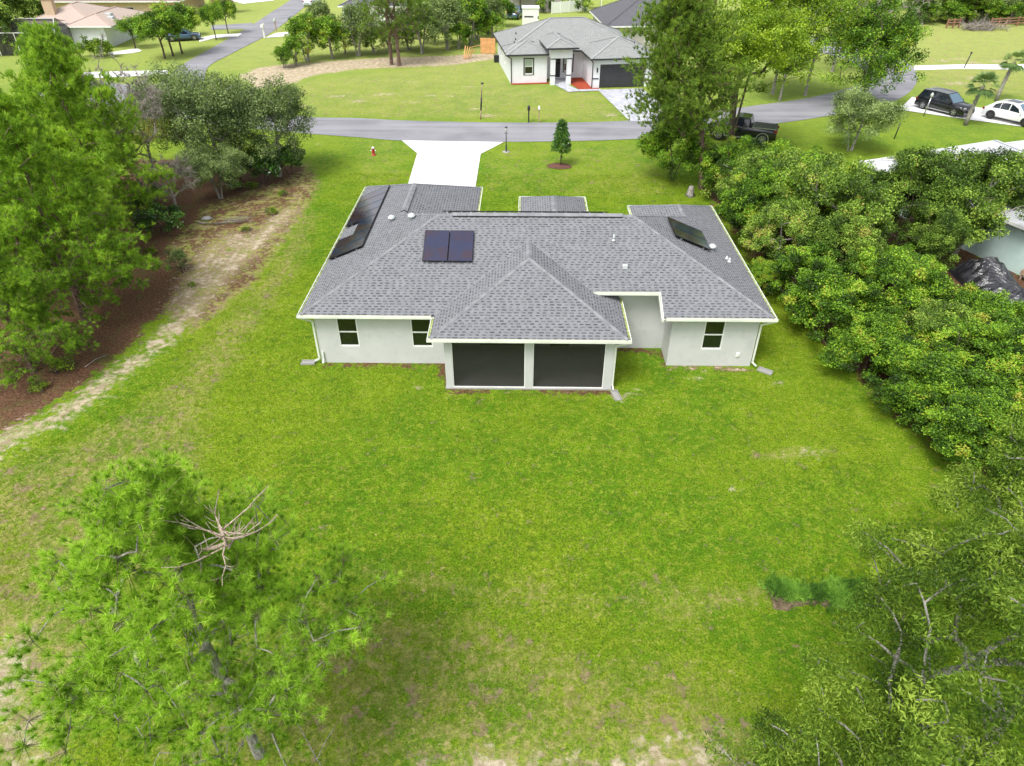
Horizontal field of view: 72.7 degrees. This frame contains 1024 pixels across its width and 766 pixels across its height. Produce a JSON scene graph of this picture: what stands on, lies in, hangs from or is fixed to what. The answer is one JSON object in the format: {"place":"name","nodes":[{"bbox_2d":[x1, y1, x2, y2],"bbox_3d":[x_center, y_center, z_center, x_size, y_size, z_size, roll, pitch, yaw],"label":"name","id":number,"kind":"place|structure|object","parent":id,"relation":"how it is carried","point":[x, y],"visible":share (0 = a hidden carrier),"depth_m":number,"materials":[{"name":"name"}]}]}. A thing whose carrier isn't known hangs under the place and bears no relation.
{"place":"outdoors","nodes":[
{"label":"outdoors","id":0,"kind":"place"},
{"bbox_2d":[0,0,145,55],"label":"house","id":1,"kind":"structure","parent":0,"point":[75,20],"depth_m":92.36,"materials":[{"name":"white paint"}]},
{"bbox_2d":[161,0,303,88],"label":"side street","id":2,"kind":"structure","parent":0,"point":[205,60],"depth_m":98.75,"materials":[{"name":"grey asphalt"}]},
{"bbox_2d":[402,140,502,185],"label":"driveway","id":3,"kind":"structure","parent":0,"point":[455,163],"depth_m":54.90,"materials":[{"name":"white concrete"}]},
{"bbox_2d":[42,38,916,141],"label":"street","id":4,"kind":"structure","parent":0,"point":[802,109],"depth_m":63.12,"materials":[{"name":"grey asphalt"}]},
{"bbox_2d":[0,0,1023,765],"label":"ground","id":5,"kind":"structure","parent":0,"point":[438,82],"depth_m":26.73,"materials":[{"name":"green plant"}]},
{"bbox_2d":[0,2,22,45],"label":"tree","id":6,"kind":"object","parent":5,"relation":"on","point":[5,18],"visible":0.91,"depth_m":87.11,"materials":[{"name":"green plant"}]},
{"bbox_2d":[0,0,40,26],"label":"tree","id":7,"kind":"object","parent":5,"relation":"on","point":[13,3],"visible":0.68,"depth_m":93.82,"materials":[{"name":"green plant"}]},
{"bbox_2d":[0,141,82,292],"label":"pine tree","id":8,"kind":"object","parent":5,"relation":"on","point":[13,251],"visible":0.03,"depth_m":36.12,"materials":[{"name":"green plant"}]},
{"bbox_2d":[0,227,98,390],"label":"pine tree","id":9,"kind":"object","parent":5,"relation":"on","point":[13,311],"visible":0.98,"depth_m":29.52,"materials":[{"name":"green plant"}]},
{"bbox_2d":[0,19,141,207],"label":"pine tree","id":10,"kind":"object","parent":5,"relation":"on","point":[17,86],"visible":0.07,"depth_m":41.62,"materials":[{"name":"green plant"}]},
{"bbox_2d":[0,87,170,326],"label":"pine tree","id":11,"kind":"object","parent":5,"relation":"on","point":[34,244],"visible":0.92,"depth_m":31.21,"materials":[{"name":"green plant"}]},
{"bbox_2d":[32,122,153,265],"bbox_3d":[-23.357,-10.014,37.563,6.128,8.213,6.078,17,39,22],"label":"pine tree","id":12,"kind":"object","parent":5,"relation":"on","point":[62,141],"visible":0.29,"depth_m":37.44,"materials":[{"name":"green plant"}]},
{"bbox_2d":[13,19,179,237],"bbox_3d":[-25.024,-14.371,40.238,9.368,12.221,9.097,-18,39,-24],"label":"pine tree","id":13,"kind":"object","parent":5,"relation":"on","point":[46,43],"visible":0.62,"depth_m":38.72,"materials":[{"name":"green plant"}]},
{"bbox_2d":[71,33,169,181],"bbox_3d":[-25.588,-17.069,45.141,6.769,10.842,6.504,1,36,1],"label":"bare tree","id":14,"kind":"object","parent":5,"relation":"on","point":[149,92],"visible":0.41,"depth_m":44.82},
{"bbox_2d":[54,0,204,13],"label":"house","id":15,"kind":"structure","parent":5,"relation":"on","point":[142,5],"depth_m":109.35,"materials":[{"name":"beige paint"}]},
{"bbox_2d":[113,109,181,182],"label":"tree","id":16,"kind":"object","parent":5,"relation":"on","point":[150,134],"visible":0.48,"depth_m":47.61,"materials":[{"name":"green plant"}]},
{"bbox_2d":[127,6,179,58],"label":"street tree","id":17,"kind":"object","parent":5,"relation":"on","point":[141,23],"visible":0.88,"depth_m":83.88,"materials":[{"name":"green plant"}]},
{"bbox_2d":[130,201,184,235],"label":"shrub","id":18,"kind":"object","parent":5,"relation":"on","point":[148,219],"visible":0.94,"depth_m":42.46,"materials":[{"name":"green plant"}]},
{"bbox_2d":[131,151,201,207],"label":"bare tree","id":19,"kind":"object","parent":5,"relation":"on","point":[178,172],"visible":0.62,"depth_m":44.15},
{"bbox_2d":[118,58,218,152],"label":"oak tree","id":20,"kind":"object","parent":5,"relation":"on","point":[159,75],"visible":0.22,"depth_m":50.18,"materials":[{"name":"green plant"}]},
{"bbox_2d":[146,3,193,55],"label":"street tree","id":21,"kind":"object","parent":5,"relation":"on","point":[184,24],"visible":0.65,"depth_m":85.49,"materials":[{"name":"green plant"}]},
{"bbox_2d":[162,248,191,272],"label":"shrub","id":22,"kind":"object","parent":5,"relation":"on","point":[179,254],"visible":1,"depth_m":38.84,"materials":[{"name":"green plant"}]},
{"bbox_2d":[153,0,200,53],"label":"street tree","id":23,"kind":"object","parent":5,"relation":"on","point":[181,8],"visible":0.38,"depth_m":87.51,"materials":[{"name":"green plant"}]},
{"bbox_2d":[0,441,402,765],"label":"pine tree","id":24,"kind":"object","parent":5,"relation":"on","point":[129,499],"visible":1,"depth_m":12.53,"materials":[{"name":"green plant"}]},
{"bbox_2d":[195,1,223,39],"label":"street tree","id":25,"kind":"object","parent":5,"relation":"on","point":[211,13],"visible":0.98,"depth_m":95.60,"materials":[{"name":"green plant"}]},
{"bbox_2d":[175,138,253,198],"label":"oak tree","id":26,"kind":"object","parent":5,"relation":"on","point":[231,156],"visible":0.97,"depth_m":46.31,"materials":[{"name":"green plant"}]},
{"bbox_2d":[154,64,274,183],"bbox_3d":[-20.341,-18.293,49.080,8.258,8.329,8.416,-20,40,-25],"label":"oak tree","id":27,"kind":"object","parent":5,"relation":"on","point":[196,97],"visible":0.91,"depth_m":46.53,"materials":[{"name":"green plant"}]},
{"bbox_2d":[212,0,237,33],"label":"street tree","id":28,"kind":"object","parent":5,"relation":"on","point":[228,7],"visible":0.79,"depth_m":99.72,"materials":[{"name":"green plant"}]},
{"bbox_2d":[241,148,284,185],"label":"shrub","id":29,"kind":"object","parent":5,"relation":"on","point":[270,165],"visible":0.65,"depth_m":49.29,"materials":[{"name":"green plant"}]},
{"bbox_2d":[212,72,316,176],"bbox_3d":[-17.934,-18.474,50.175,7.019,7.329,7.154,21,41,27],"label":"oak tree","id":30,"kind":"object","parent":5,"relation":"on","point":[284,107],"visible":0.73,"depth_m":48.82,"materials":[{"name":"green plant"}]},
{"bbox_2d":[278,142,306,174],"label":"shrub","id":31,"kind":"object","parent":5,"relation":"on","point":[288,158],"visible":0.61,"depth_m":51.46,"materials":[{"name":"green plant"}]},
{"bbox_2d":[281,36,309,65],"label":"tree","id":32,"kind":"object","parent":5,"relation":"on","point":[293,43],"visible":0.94,"depth_m":82.42,"materials":[{"name":"green plant"}]},
{"bbox_2d":[280,12,327,61],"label":"tree","id":33,"kind":"object","parent":5,"relation":"on","point":[305,24],"visible":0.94,"depth_m":83.32,"materials":[{"name":"green plant"}]},
{"bbox_2d":[304,0,335,19],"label":"oak tree","id":34,"kind":"object","parent":5,"relation":"on","point":[317,9],"visible":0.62,"depth_m":96.34,"materials":[{"name":"green plant"}]},
{"bbox_2d":[303,15,351,58],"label":"tree","id":35,"kind":"object","parent":5,"relation":"on","point":[332,26],"visible":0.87,"depth_m":85.07,"materials":[{"name":"green plant"}]},
{"bbox_2d":[338,0,377,56],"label":"oak tree","id":36,"kind":"object","parent":5,"relation":"on","point":[350,14],"visible":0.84,"depth_m":85.39,"materials":[{"name":"green plant"}]},
{"bbox_2d":[352,0,424,64],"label":"pine tree","id":37,"kind":"object","parent":5,"relation":"on","point":[389,33],"visible":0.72,"depth_m":81.17,"materials":[{"name":"green plant"}]},
{"bbox_2d":[356,0,434,65],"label":"pine tree","id":38,"kind":"object","parent":5,"relation":"on","point":[386,21],"visible":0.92,"depth_m":80.54,"materials":[{"name":"green plant"}]},
{"bbox_2d":[396,0,445,53],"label":"oak tree","id":39,"kind":"object","parent":5,"relation":"on","point":[433,29],"visible":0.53,"depth_m":87.33,"materials":[{"name":"green plant"}]},
{"bbox_2d":[422,0,470,49],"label":"oak tree","id":40,"kind":"object","parent":5,"relation":"on","point":[448,11],"visible":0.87,"depth_m":89.14,"materials":[{"name":"green plant"}]},
{"bbox_2d":[440,22,475,48],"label":"tree","id":41,"kind":"object","parent":5,"relation":"on","point":[464,30],"visible":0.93,"depth_m":91.22,"materials":[{"name":"green plant"}]},
{"bbox_2d":[452,0,492,44],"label":"tree","id":42,"kind":"object","parent":5,"relation":"on","point":[476,8],"visible":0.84,"depth_m":92.28,"materials":[{"name":"green plant"}]},
{"bbox_2d":[478,12,505,37],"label":"tree","id":43,"kind":"object","parent":5,"relation":"on","point":[492,20],"visible":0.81,"depth_m":94.72,"materials":[{"name":"green plant"}]},
{"bbox_2d":[296,183,777,389],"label":"house","id":44,"kind":"structure","parent":5,"relation":"on","point":[553,292],"depth_m":31.05,"materials":[{"name":"paint"}]},
{"bbox_2d":[336,319,359,345],"bbox_3d":[-7.290,-2.289,30.958,0.900,1.500,0.075,1,36,1],"label":"window","id":45,"kind":"structure","parent":44,"relation":"in","point":[347,328],"depth_m":31.00,"materials":[{"name":"glass"}]},
{"bbox_2d":[410,320,432,346],"bbox_3d":[-4.011,-2.259,30.917,0.920,1.500,0.075,1,36,1],"label":"window","id":46,"kind":"structure","parent":44,"relation":"in","point":[419,328],"depth_m":30.90,"materials":[{"name":"glass"}]},
{"bbox_2d":[701,322,725,348],"bbox_3d":[8.898,-2.143,30.754,0.900,1.500,0.075,1,36,1],"label":"window","id":47,"kind":"structure","parent":44,"relation":"in","point":[713,334],"depth_m":30.80,"materials":[{"name":"glass"}]},
{"bbox_2d":[546,163,571,168],"bbox_3d":[3.659,-16.907,54.052,1.972,0.055,1.516,1,36,1],"label":"mulch ring","id":48,"kind":"object","parent":5,"relation":"on","point":[559,166],"visible":1,"depth_m":53.91,"materials":[{"name":"brown soil"}]},
{"bbox_2d":[550,118,571,164],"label":"ornamental tree","id":49,"kind":"object","parent":48,"relation":"on","point":[561,134],"visible":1,"depth_m":52.70,"materials":[{"name":"green plant"}]},
{"bbox_2d":[551,0,587,13],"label":"vinyl fence","id":50,"kind":"object","parent":5,"relation":"on","point":[563,6],"visible":0.8,"depth_m":118.20,"materials":[{"name":"white paint"}]},
{"bbox_2d":[493,16,654,87],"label":"house","id":51,"kind":"structure","parent":5,"relation":"on","point":[588,50],"depth_m":75.90,"materials":[{"name":"white paint"}]},
{"bbox_2d":[599,64,644,87],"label":"garage door","id":52,"kind":"structure","parent":51,"relation":"in","point":[611,75],"depth_m":74.46,"materials":[{"name":"grey metal"}]},
{"bbox_2d":[635,106,715,181],"bbox_3d":[11.801,-17.072,49.728,5.963,5.470,5.856,1,36,1],"label":"shrub","id":53,"kind":"object","parent":5,"relation":"on","point":[653,142],"visible":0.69,"depth_m":49.27,"materials":[{"name":"green plant"}]},
{"bbox_2d":[614,0,762,189],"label":"pine tree","id":54,"kind":"object","parent":5,"relation":"on","point":[676,50],"visible":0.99,"depth_m":44.19,"materials":[{"name":"green plant"}]},
{"bbox_2d":[696,134,767,185],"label":"hedge tree","id":55,"kind":"object","parent":5,"relation":"on","point":[713,156],"visible":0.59,"depth_m":46.24,"materials":[{"name":"green plant"}]},
{"bbox_2d":[707,112,778,143],"bbox_3d":[19.615,-21.750,59.142,5.763,2.000,2.320,14,38,18],"label":"pickup truck","id":56,"kind":"object","parent":5,"relation":"on","point":[752,128],"visible":0.59,"depth_m":58.20,"materials":[{"name":"black paint"}]},
{"bbox_2d":[714,148,797,214],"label":"hedge tree","id":57,"kind":"object","parent":5,"relation":"on","point":[752,158],"visible":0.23,"depth_m":42.63,"materials":[{"name":"green plant"}]},
{"bbox_2d":[716,164,811,248],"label":"hedge tree","id":58,"kind":"object","parent":5,"relation":"on","point":[737,210],"visible":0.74,"depth_m":39.55,"materials":[{"name":"green plant"}]},
{"bbox_2d":[698,0,830,145],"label":"tree","id":59,"kind":"object","parent":5,"relation":"on","point":[767,16],"visible":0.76,"depth_m":50.04,"materials":[{"name":"green plant"}]},
{"bbox_2d":[746,256,801,293],"bbox_3d":[13.521,-5.710,37.054,3.285,1.756,3.108,-10,37,-13],"label":"hedge shrub","id":60,"kind":"object","parent":5,"relation":"on","point":[760,269],"visible":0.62,"depth_m":36.48,"materials":[{"name":"green plant"}]},
{"bbox_2d":[747,138,822,158],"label":"hedge tree","id":61,"kind":"object","parent":5,"relation":"on","point":[779,148],"visible":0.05,"depth_m":46.09,"materials":[{"name":"green plant"}]},
{"bbox_2d":[738,196,838,261],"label":"hedge tree","id":62,"kind":"object","parent":5,"relation":"on","point":[780,215],"visible":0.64,"depth_m":37.35,"materials":[{"name":"green plant"}]},
{"bbox_2d":[743,0,836,94],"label":"tree","id":63,"kind":"object","parent":5,"relation":"on","point":[813,18],"visible":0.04,"depth_m":65.82,"materials":[{"name":"green plant"}]},
{"bbox_2d":[761,11,833,100],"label":"tree","id":64,"kind":"object","parent":5,"relation":"on","point":[785,74],"visible":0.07,"depth_m":66.34,"materials":[{"name":"green plant"}]},
{"bbox_2d":[752,152,857,243],"bbox_3d":[16.823,-10.814,40.822,6.328,5.732,5.121,4,36,5],"label":"hedge tree","id":65,"kind":"object","parent":5,"relation":"on","point":[827,210],"visible":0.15,"depth_m":39.90,"materials":[{"name":"green plant"}]},
{"bbox_2d":[765,233,859,300],"bbox_3d":[14.979,-5.548,35.159,4.507,3.724,4.125,-17,39,-22],"label":"hedge shrub","id":66,"kind":"object","parent":5,"relation":"on","point":[811,256],"visible":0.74,"depth_m":34.48,"materials":[{"name":"green plant"}]},
{"bbox_2d":[758,568,892,620],"bbox_3d":[9.616,6.416,21.225,4.204,0.799,2.138,1,36,1],"label":"weed mound","id":67,"kind":"object","parent":5,"relation":"on","point":[785,594],"visible":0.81,"depth_m":21.17,"materials":[{"name":"plant"}]},
{"bbox_2d":[788,0,871,95],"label":"tree","id":68,"kind":"object","parent":5,"relation":"on","point":[850,11],"visible":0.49,"depth_m":66.21,"materials":[{"name":"green plant"}]},
{"bbox_2d":[771,151,897,261],"bbox_3d":[17.305,-9.231,38.164,5.936,6.296,6.451,-9,37,-13],"label":"hedge tree","id":69,"kind":"object","parent":5,"relation":"on","point":[831,177],"visible":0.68,"depth_m":36.49,"materials":[{"name":"green plant"}]},
{"bbox_2d":[777,261,892,342],"bbox_3d":[14.941,-3.664,32.618,4.389,3.619,4.795,-4,36,-5],"label":"hedge shrub","id":70,"kind":"object","parent":5,"relation":"on","point":[816,293],"visible":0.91,"depth_m":32.01,"materials":[{"name":"green plant"}]},
{"bbox_2d":[794,203,889,279],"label":"hedge tree","id":71,"kind":"object","parent":5,"relation":"on","point":[859,237],"visible":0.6,"depth_m":34.94,"materials":[{"name":"green plant"}]},
{"bbox_2d":[700,482,1023,765],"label":"oak tree","id":72,"kind":"object","parent":5,"relation":"on","point":[901,726],"visible":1,"depth_m":13.33,"materials":[{"name":"green plant"}]},
{"bbox_2d":[822,82,908,150],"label":"oak tree","id":73,"kind":"object","parent":5,"relation":"on","point":[867,108],"visible":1,"depth_m":54.34,"materials":[{"name":"green plant"}]},
{"bbox_2d":[812,308,931,380],"bbox_3d":[15.736,-1.593,30.502,4.654,2.715,4.403,29,45,34],"label":"hedge shrub","id":74,"kind":"object","parent":5,"relation":"on","point":[869,334],"visible":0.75,"depth_m":30.00,"materials":[{"name":"green plant"}]},
{"bbox_2d":[818,0,934,93],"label":"tree","id":75,"kind":"object","parent":5,"relation":"on","point":[885,41],"visible":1,"depth_m":63.11,"materials":[{"name":"green plant"}]},
{"bbox_2d":[842,243,957,318],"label":"hedge tree","id":76,"kind":"object","parent":5,"relation":"on","point":[911,290],"visible":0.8,"depth_m":32.13,"materials":[{"name":"green plant"}]},
{"bbox_2d":[868,244,948,295],"bbox_3d":[20.055,-5.450,35.751,4.662,2.874,4.928,19,40,24],"label":"hedge shrub","id":77,"kind":"object","parent":5,"relation":"on","point":[937,266],"visible":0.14,"depth_m":35.16,"materials":[{"name":"green plant"}]},
{"bbox_2d":[856,144,971,247],"bbox_3d":[22.222,-9.945,39.093,5.688,6.382,5.709,-19,40,-24],"label":"hedge tree","id":78,"kind":"object","parent":5,"relation":"on","point":[909,176],"visible":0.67,"depth_m":37.62,"materials":[{"name":"green plant"}]},
{"bbox_2d":[864,360,964,425],"bbox_3d":[16.245,0.472,27.797,3.234,2.493,3.533,-25,42,-30],"label":"hedge shrub","id":79,"kind":"object","parent":5,"relation":"on","point":[887,396],"visible":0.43,"depth_m":27.37,"materials":[{"name":"green plant"}]},
{"bbox_2d":[865,330,983,419],"bbox_3d":[16.787,-0.148,28.050,4.158,3.217,4.543,23,42,29],"label":"hedge shrub","id":80,"kind":"object","parent":5,"relation":"on","point":[931,363],"visible":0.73,"depth_m":27.29,"materials":[{"name":"green plant"}]},
{"bbox_2d":[906,0,946,23],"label":"tree","id":81,"kind":"object","parent":5,"relation":"on","point":[931,5],"visible":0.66,"depth_m":107.36,"materials":[{"name":"green plant"}]},
{"bbox_2d":[895,205,975,270],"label":"hedge tree","id":82,"kind":"object","parent":5,"relation":"on","point":[941,234],"visible":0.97,"depth_m":36.31,"materials":[{"name":"green plant"}]},
{"bbox_2d":[860,140,1023,276],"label":"house","id":83,"kind":"structure","parent":5,"relation":"on","point":[1007,250],"depth_m":39.76,"materials":[{"name":"white"}]},
{"bbox_2d":[890,298,995,370],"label":"hedge tree","id":84,"kind":"object","parent":5,"relation":"on","point":[927,313],"visible":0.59,"depth_m":29.89,"materials":[{"name":"green plant"}]},
{"bbox_2d":[939,0,975,23],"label":"tree","id":85,"kind":"object","parent":5,"relation":"on","point":[956,9],"visible":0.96,"depth_m":107.25,"materials":[{"name":"green plant"}]},
{"bbox_2d":[904,144,1023,253],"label":"hedge tree","id":86,"kind":"object","parent":5,"relation":"on","point":[986,216],"visible":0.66,"depth_m":37.43,"materials":[{"name":"green plant"}]},
{"bbox_2d":[911,376,1023,474],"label":"hedge shrub","id":87,"kind":"object","parent":5,"relation":"on","point":[951,430],"visible":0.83,"depth_m":25.09,"materials":[{"name":"green plant"}]},
{"bbox_2d":[911,311,1023,392],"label":"hedge tree","id":88,"kind":"object","parent":5,"relation":"on","point":[1006,377],"visible":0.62,"depth_m":27.93,"materials":[{"name":"green plant"}]},
{"bbox_2d":[923,408,1023,619],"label":"oak tree","id":89,"kind":"object","parent":5,"relation":"on","point":[1010,454],"visible":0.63,"depth_m":19.22,"materials":[{"name":"green plant"}]},
{"bbox_2d":[930,378,1023,458],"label":"hedge shrub","id":90,"kind":"object","parent":5,"relation":"on","point":[977,387],"visible":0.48,"depth_m":26.07,"materials":[{"name":"green plant"}]},
{"bbox_2d":[937,281,1023,323],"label":"hedge shrub","id":91,"kind":"object","parent":5,"relation":"on","point":[988,300],"visible":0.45,"depth_m":31.43,"materials":[{"name":"green plant"}]},
{"bbox_2d":[963,70,1001,125],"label":"palm tree","id":92,"kind":"object","parent":5,"relation":"on","point":[985,76],"visible":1,"depth_m":61.17,"materials":[{"name":"green plant"}]},
{"bbox_2d":[960,18,1010,31],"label":"brush pile","id":93,"kind":"object","parent":5,"relation":"on","point":[977,25],"visible":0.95,"depth_m":104.05,"materials":[{"name":"brown wood"}]},
{"bbox_2d":[948,256,1023,317],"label":"tarp","id":94,"kind":"object","parent":5,"relation":"on","point":[993,274],"visible":0.78,"depth_m":37.33,"materials":[{"name":"plastic"}]},
{"bbox_2d":[967,1,1008,23],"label":"tree","id":95,"kind":"object","parent":5,"relation":"on","point":[998,6],"visible":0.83,"depth_m":107.55,"materials":[{"name":"green plant"}]},
{"bbox_2d":[963,307,1023,386],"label":"hedge shrub","id":96,"kind":"object","parent":5,"relation":"on","point":[996,354],"visible":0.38,"depth_m":28.66,"materials":[{"name":"green plant"}]},
{"bbox_2d":[973,145,1023,241],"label":"hedge tree","id":97,"kind":"object","parent":5,"relation":"on","point":[993,158],"visible":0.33,"depth_m":39.54,"materials":[{"name":"green plant"}]},
{"bbox_2d":[994,49,1023,101],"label":"palm tree","id":98,"kind":"object","parent":5,"relation":"on","point":[1013,65],"visible":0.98,"depth_m":68.32,"materials":[{"name":"green plant"}]},
{"bbox_2d":[522,5,539,24],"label":"shed","id":99,"kind":"structure","parent":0,"point":[530,13],"depth_m":106.15,"materials":[{"name":"white paint"}]},
{"bbox_2d":[600,88,657,120],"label":"driveway","id":100,"kind":"structure","parent":0,"point":[617,99],"depth_m":70.37,"materials":[{"name":"grey concrete"}]},
{"bbox_2d":[589,0,682,48],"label":"house","id":101,"kind":"structure","parent":0,"point":[618,14],"depth_m":92.50,"materials":[{"name":"grey paint"}]},
{"bbox_2d":[903,97,1022,126],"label":"driveway","id":102,"kind":"structure","parent":0,"point":[977,115],"depth_m":66.08,"materials":[{"name":"white concrete"}]},
{"bbox_2d":[914,86,975,115],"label":"parked car","id":103,"kind":"object","parent":102,"relation":"on","point":[952,102],"visible":0.96,"depth_m":65.92,"materials":[{"name":"black paint"}]},
{"bbox_2d":[981,99,1023,126],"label":"parked car","id":104,"kind":"object","parent":102,"relation":"on","point":[1012,110],"visible":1,"depth_m":63.52,"materials":[{"name":"white paint"}]},
{"bbox_2d":[914,64,1023,69],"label":"path","id":105,"kind":"structure","parent":0,"point":[960,66],"depth_m":83.61,"materials":[{"name":"white concrete"}]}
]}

